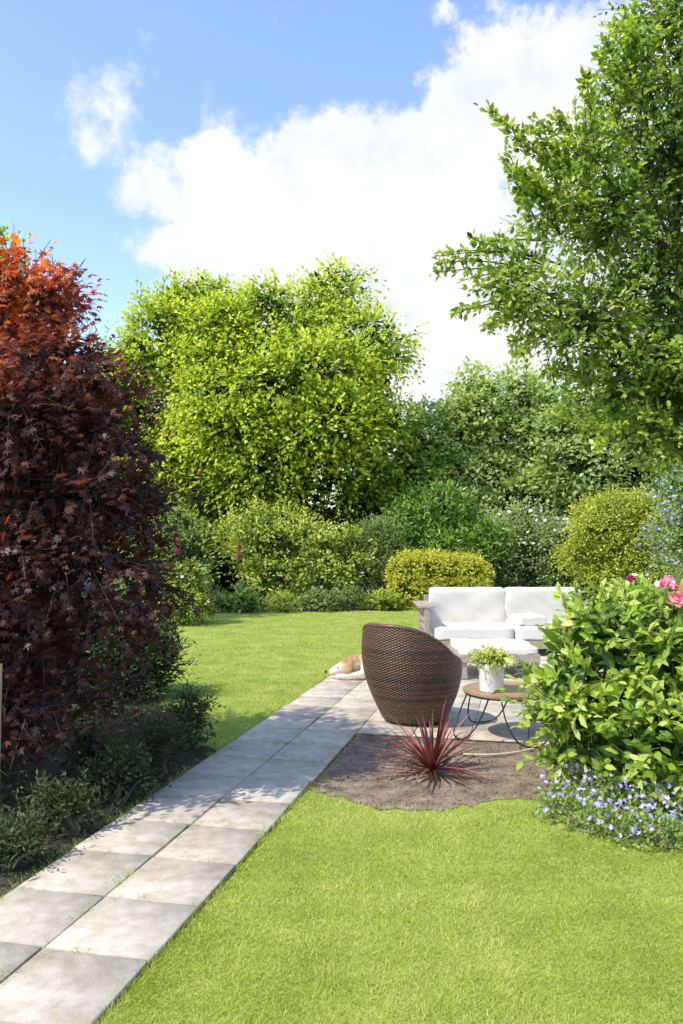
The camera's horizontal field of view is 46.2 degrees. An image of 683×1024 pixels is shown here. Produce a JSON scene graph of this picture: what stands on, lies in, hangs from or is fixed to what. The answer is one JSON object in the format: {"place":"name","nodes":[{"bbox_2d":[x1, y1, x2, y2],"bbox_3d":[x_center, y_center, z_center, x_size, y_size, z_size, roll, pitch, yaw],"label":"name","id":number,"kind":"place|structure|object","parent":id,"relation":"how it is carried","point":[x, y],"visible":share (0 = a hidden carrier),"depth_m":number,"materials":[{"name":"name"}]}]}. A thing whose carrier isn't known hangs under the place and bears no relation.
{"place":"outdoors","nodes":[
{"label":"outdoors","id":0,"kind":"place"},
{"bbox_2d":[0,675,377,1023],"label":"path","id":1,"kind":"structure","parent":0,"point":[123,932],"depth_m":3.61,"materials":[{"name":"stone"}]},
{"bbox_2d":[0,677,368,1023],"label":"joint weeds","id":2,"kind":"object","parent":1,"relation":"on","point":[176,835],"visible":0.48,"depth_m":3.96,"materials":[{"name":"green plant"}]},
{"bbox_2d":[325,653,365,680],"bbox_3d":[0.452,1.627,8.650,1.264,0.359,0.510,0,-2,0],"label":"dog","id":3,"kind":"object","parent":1,"relation":"on","point":[350,667],"visible":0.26,"depth_m":8.50},
{"bbox_2d":[0,0,682,517],"label":"sky","id":4,"kind":"structure","parent":0,"point":[142,138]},
{"bbox_2d":[0,547,682,1023],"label":"ground","id":5,"kind":"structure","parent":0,"point":[298,653],"depth_m":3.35,"materials":[{"name":"green plant"}]},
{"bbox_2d":[0,611,216,895],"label":"shrub bed","id":6,"kind":"object","parent":5,"relation":"on","point":[4,878],"visible":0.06,"depth_m":4.70,"materials":[{"name":"soil"}]},
{"bbox_2d":[0,664,2,754],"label":"garden stake","id":7,"kind":"object","parent":6,"relation":"on","point":[1,665],"visible":1,"depth_m":3.87,"materials":[{"name":"brown wood"}]},
{"bbox_2d":[0,219,39,394],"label":"birch tree","id":8,"kind":"object","parent":6,"relation":"on","point":[3,229],"visible":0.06,"depth_m":13.88,"materials":[{"name":"green plant"}]},
{"bbox_2d":[0,798,67,872],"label":"border plant","id":9,"kind":"object","parent":6,"relation":"on","point":[6,829],"visible":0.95,"depth_m":3.65,"materials":[{"name":"green plant"}]},
{"bbox_2d":[9,586,104,695],"bbox_3d":[-2.742,1.394,7.829,1.496,1.538,1.498,2,-3,-41],"label":"shade shrub","id":10,"kind":"object","parent":6,"relation":"on","point":[81,638],"visible":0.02,"depth_m":7.65,"materials":[{"name":"green plant"}]},
{"bbox_2d":[8,767,127,850],"bbox_3d":[-1.388,1.494,4.069,0.591,0.372,0.479,0,-2,0],"label":"border plant","id":11,"kind":"object","parent":6,"relation":"on","point":[53,802],"visible":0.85,"depth_m":4.04,"materials":[{"name":"green plant"}]},
{"bbox_2d":[47,715,128,784],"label":"border plant","id":12,"kind":"object","parent":6,"relation":"on","point":[88,740],"visible":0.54,"depth_m":4.97,"materials":[{"name":"green plant"}]},
{"bbox_2d":[0,227,214,804],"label":"maple tree","id":13,"kind":"object","parent":6,"relation":"on","point":[43,509],"visible":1,"depth_m":4.54,"materials":[{"name":"red plant"}]},
{"bbox_2d":[0,671,215,876],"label":"ground cover","id":14,"kind":"object","parent":6,"relation":"on","point":[196,744],"visible":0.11,"depth_m":5.14,"materials":[{"name":"green plant"}]},
{"bbox_2d":[72,736,171,806],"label":"border plant","id":15,"kind":"object","parent":6,"relation":"on","point":[124,771],"visible":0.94,"depth_m":4.54,"materials":[{"name":"green plant"}]},
{"bbox_2d":[74,611,202,702],"bbox_3d":[-1.977,1.509,7.691,1.261,1.285,1.257,0,-2,0],"label":"shade shrub","id":16,"kind":"object","parent":6,"relation":"on","point":[155,661],"visible":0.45,"depth_m":7.51,"materials":[{"name":"green plant"}]},
{"bbox_2d":[115,702,199,773],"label":"border plant","id":17,"kind":"object","parent":6,"relation":"on","point":[163,752],"visible":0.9,"depth_m":5.11,"materials":[{"name":"green plant"}]},
{"bbox_2d":[141,557,219,625],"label":"leafy shrub","id":18,"kind":"object","parent":6,"relation":"on","point":[202,598],"visible":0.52,"depth_m":14.12,"materials":[{"name":"green plant"}]},
{"bbox_2d":[150,681,226,751],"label":"border plant","id":19,"kind":"object","parent":6,"relation":"on","point":[187,714],"visible":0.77,"depth_m":5.73,"materials":[{"name":"green plant"}]},
{"bbox_2d":[262,589,302,613],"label":"border plant","id":20,"kind":"object","parent":5,"relation":"on","point":[282,607],"visible":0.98,"depth_m":16.50,"materials":[{"name":"green plant"}]},
{"bbox_2d":[65,570,669,611],"bbox_3d":[-2.007,2.468,27.931,28.015,0.001,24.000,0,-2,0],"label":"border bed","id":21,"kind":"object","parent":5,"relation":"on","point":[87,588],"visible":0.09,"depth_m":21.89,"materials":[{"name":"soil"}]},
{"bbox_2d":[1,362,161,590],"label":"evergreen tree","id":22,"kind":"object","parent":21,"relation":"on","point":[107,468],"visible":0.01,"depth_m":22.51,"materials":[{"name":"green plant"}]},
{"bbox_2d":[73,261,264,558],"bbox_3d":[-5.194,-2.383,23.076,6.148,9.490,5.153,0,-2,0],"label":"hazel tree","id":23,"kind":"object","parent":21,"relation":"on","point":[163,314],"visible":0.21,"depth_m":22.11,"materials":[{"name":"green plant"}]},
{"bbox_2d":[111,503,235,604],"bbox_3d":[-3.954,1.122,18.486,2.819,2.718,2.708,1,-2,-18],"label":"leafy shrub","id":24,"kind":"object","parent":21,"relation":"on","point":[191,530],"visible":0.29,"depth_m":18.32,"materials":[{"name":"green plant"}]},
{"bbox_2d":[159,532,199,621],"bbox_3d":[-2.984,1.300,14.578,0.912,2.021,0.835,-2,-3,39],"label":"foxglove","id":25,"kind":"object","parent":21,"relation":"on","point":[178,552],"visible":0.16,"depth_m":14.61,"materials":[{"name":"pink plant"}]},
{"bbox_2d":[203,584,231,612],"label":"border plant","id":26,"kind":"object","parent":21,"relation":"on","point":[218,602],"visible":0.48,"depth_m":16.51,"materials":[{"name":"green plant"}]},
{"bbox_2d":[218,539,260,613],"bbox_3d":[-2.166,1.461,16.579,0.983,1.847,0.954,0,-2,0],"label":"foxglove","id":27,"kind":"object","parent":21,"relation":"on","point":[240,585],"visible":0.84,"depth_m":16.42,"materials":[{"name":"green plant"}]},
{"bbox_2d":[123,499,358,593],"bbox_3d":[-3.058,0.832,25.172,7.861,4.213,7.931,0,-2,0],"label":"evergreen tree","id":28,"kind":"object","parent":21,"relation":"on","point":[224,568],"visible":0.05,"depth_m":22.57,"materials":[{"name":"green plant"}]},
{"bbox_2d":[223,588,268,612],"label":"border plant","id":29,"kind":"object","parent":21,"relation":"on","point":[255,606],"visible":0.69,"depth_m":16.51,"materials":[{"name":"green plant"}]},
{"bbox_2d":[198,493,383,608],"bbox_3d":[-1.099,1.066,18.525,4.195,3.071,3.520,0,-2,0],"label":"variegated shrub","id":30,"kind":"object","parent":21,"relation":"on","point":[265,563],"visible":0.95,"depth_m":18.02,"materials":[{"name":"green plant"}]},
{"bbox_2d":[131,250,452,595],"bbox_3d":[-1.271,-2.325,21.611,8.900,9.259,6.597,0,-2,0],"label":"hazel tree","id":31,"kind":"object","parent":21,"relation":"on","point":[233,416],"visible":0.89,"depth_m":20.32,"materials":[{"name":"green plant"}]},
{"bbox_2d":[297,586,345,611],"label":"border plant","id":32,"kind":"object","parent":21,"relation":"on","point":[324,601],"visible":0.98,"depth_m":16.78,"materials":[{"name":"green plant"}]},
{"bbox_2d":[335,583,374,610],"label":"border plant","id":33,"kind":"object","parent":21,"relation":"on","point":[354,604],"visible":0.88,"depth_m":17.05,"materials":[{"name":"green plant"}]},
{"bbox_2d":[330,511,412,604],"bbox_3d":[0.791,1.161,18.284,1.978,2.395,1.854,1,-2,-25],"label":"grey shrub","id":34,"kind":"object","parent":21,"relation":"on","point":[381,537],"visible":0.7,"depth_m":18.23,"materials":[{"name":"green plant"}]},
{"bbox_2d":[327,462,435,588],"bbox_3d":[1.804,0.461,25.100,4.946,4.336,4.878,0,-2,0],"label":"evergreen tree","id":35,"kind":"object","parent":21,"relation":"on","point":[358,514],"visible":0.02,"depth_m":23.91,"materials":[{"name":"green plant"}]},
{"bbox_2d":[361,587,405,611],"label":"border plant","id":36,"kind":"object","parent":21,"relation":"on","point":[388,604],"visible":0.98,"depth_m":16.91,"materials":[{"name":"green plant"}]},
{"bbox_2d":[380,547,495,609],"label":"golden hedge","id":37,"kind":"object","parent":21,"relation":"on","point":[422,576],"visible":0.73,"depth_m":17.30,"materials":[{"name":"yellow plant"}]},
{"bbox_2d":[366,476,521,599],"bbox_3d":[2.468,0.879,19.396,3.790,3.522,3.552,0,-2,0],"label":"laurel shrub","id":38,"kind":"object","parent":21,"relation":"on","point":[430,520],"visible":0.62,"depth_m":18.92,"materials":[{"name":"green plant"}]},
{"bbox_2d":[371,355,612,559],"bbox_3d":[4.211,-1.030,22.573,7.092,6.818,4.158,0,-2,0],"label":"hawthorn tree","id":39,"kind":"object","parent":21,"relation":"on","point":[481,460],"visible":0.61,"depth_m":21.90,"materials":[{"name":"green plant"}]},
{"bbox_2d":[491,575,521,587],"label":"border plant","id":40,"kind":"object","parent":21,"relation":"on","point":[510,585],"visible":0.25,"depth_m":19.06,"materials":[{"name":"green plant"}]},
{"bbox_2d":[459,492,611,600],"bbox_3d":[4.538,1.104,19.782,4.188,3.202,3.165,0,-2,0],"label":"flowering shrub","id":41,"kind":"object","parent":21,"relation":"on","point":[531,564],"visible":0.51,"depth_m":19.33,"materials":[{"name":"green plant"}]},
{"bbox_2d":[526,570,572,586],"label":"border plant","id":42,"kind":"object","parent":21,"relation":"on","point":[543,582],"visible":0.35,"depth_m":19.29,"materials":[{"name":"green plant"}]},
{"bbox_2d":[501,477,611,590],"bbox_3d":[7.034,0.767,24.896,6.037,4.121,6.671,-1,-2,19],"label":"evergreen tree","id":43,"kind":"object","parent":21,"relation":"on","point":[526,582],"depth_m":23.43,"materials":[{"name":"green plant"}]},
{"bbox_2d":[516,381,682,576],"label":"hawthorn tree","id":44,"kind":"object","parent":21,"relation":"on","point":[602,475],"visible":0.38,"depth_m":20.54,"materials":[{"name":"green plant"}]},
{"bbox_2d":[549,484,682,605],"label":"golden shrub","id":45,"kind":"object","parent":21,"relation":"on","point":[608,521],"visible":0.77,"depth_m":17.03,"materials":[{"name":"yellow plant"}]},
{"bbox_2d":[309,734,682,848],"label":"soil bed","id":46,"kind":"object","parent":5,"relation":"on","point":[449,797],"visible":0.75,"depth_m":5.00,"materials":[{"name":"brown soil"}]},
{"bbox_2d":[360,696,503,789],"bbox_3d":[0.561,1.454,5.137,0.951,0.513,0.892,0,-2,0],"label":"cordyline","id":47,"kind":"object","parent":46,"relation":"on","point":[431,756],"visible":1,"depth_m":5.11,"materials":[{"name":"red plant"}]},
{"bbox_2d":[463,744,545,755],"bbox_3d":[1.172,1.674,5.600,0.682,0.014,0.109,1,-2,-21],"label":"bamboo cane","id":48,"kind":"object","parent":46,"relation":"on","point":[497,754],"visible":0.94,"depth_m":5.52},
{"bbox_2d":[492,570,682,814],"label":"peony bush","id":49,"kind":"object","parent":46,"relation":"on","point":[605,707],"visible":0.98,"depth_m":4.65,"materials":[{"name":"green plant"}]},
{"bbox_2d":[530,764,682,854],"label":"campanula","id":50,"kind":"object","parent":46,"relation":"on","point":[637,814],"visible":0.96,"depth_m":4.18,"materials":[{"name":"green plant"}]},
{"bbox_2d":[429,0,682,492],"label":"orchard tree","id":51,"kind":"object","parent":5,"relation":"on","point":[660,372],"visible":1,"depth_m":7.92,"materials":[{"name":"green plant"}]},
{"bbox_2d":[634,462,682,605],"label":"ceanothus shrub","id":52,"kind":"object","parent":5,"relation":"on","point":[675,498],"visible":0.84,"depth_m":13.49,"materials":[{"name":"green plant"}]},
{"bbox_2d":[357,649,637,745],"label":"patio","id":53,"kind":"structure","parent":0,"point":[496,729],"depth_m":6.53,"materials":[{"name":"stone"}]},
{"bbox_2d":[361,623,461,725],"bbox_3d":[0.577,1.297,6.568,0.827,0.823,0.833,0,-2,0],"label":"wicker chair","id":54,"kind":"object","parent":53,"relation":"on","point":[404,667],"visible":0.98,"depth_m":6.25,"materials":[{"name":"wicker"}]},
{"bbox_2d":[449,638,540,678],"bbox_3d":[1.680,1.617,8.899,0.860,0.343,0.860,0,-2,0],"label":"footstool","id":55,"kind":"object","parent":53,"relation":"on","point":[526,651],"visible":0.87,"depth_m":8.55,"materials":[{"name":"white fabric"}]},
{"bbox_2d":[453,681,558,747],"bbox_3d":[1.250,1.514,6.071,0.717,0.345,0.717,-1,-2,28],"label":"side table","id":56,"kind":"object","parent":53,"relation":"on","point":[472,690],"visible":0.63,"depth_m":5.91,"materials":[{"name":"brown wood"}]},
{"bbox_2d":[467,644,516,692],"bbox_3d":[1.127,1.167,5.993,0.383,0.341,0.342,0,-2,0],"label":"plant pot","id":57,"kind":"object","parent":56,"relation":"on","point":[492,662],"visible":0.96,"depth_m":5.91,"materials":[{"name":"white ceramic"}]},
{"bbox_2d":[413,587,600,648],"bbox_3d":[2.205,1.431,10.627,2.430,0.834,0.920,0,-2,0],"label":"garden sofa","id":58,"kind":"object","parent":53,"relation":"on","point":[476,613],"visible":0.71,"depth_m":10.83,"materials":[{"name":"white fabric"}]},
{"bbox_2d":[509,612,546,625],"bbox_3d":[2.450,1.417,10.507,0.400,0.181,0.300,1,-2,-17],"label":"throw pillow","id":59,"kind":"object","parent":58,"relation":"on","point":[528,619],"visible":0.92,"depth_m":10.38,"materials":[{"name":"white fabric"}]}
]}

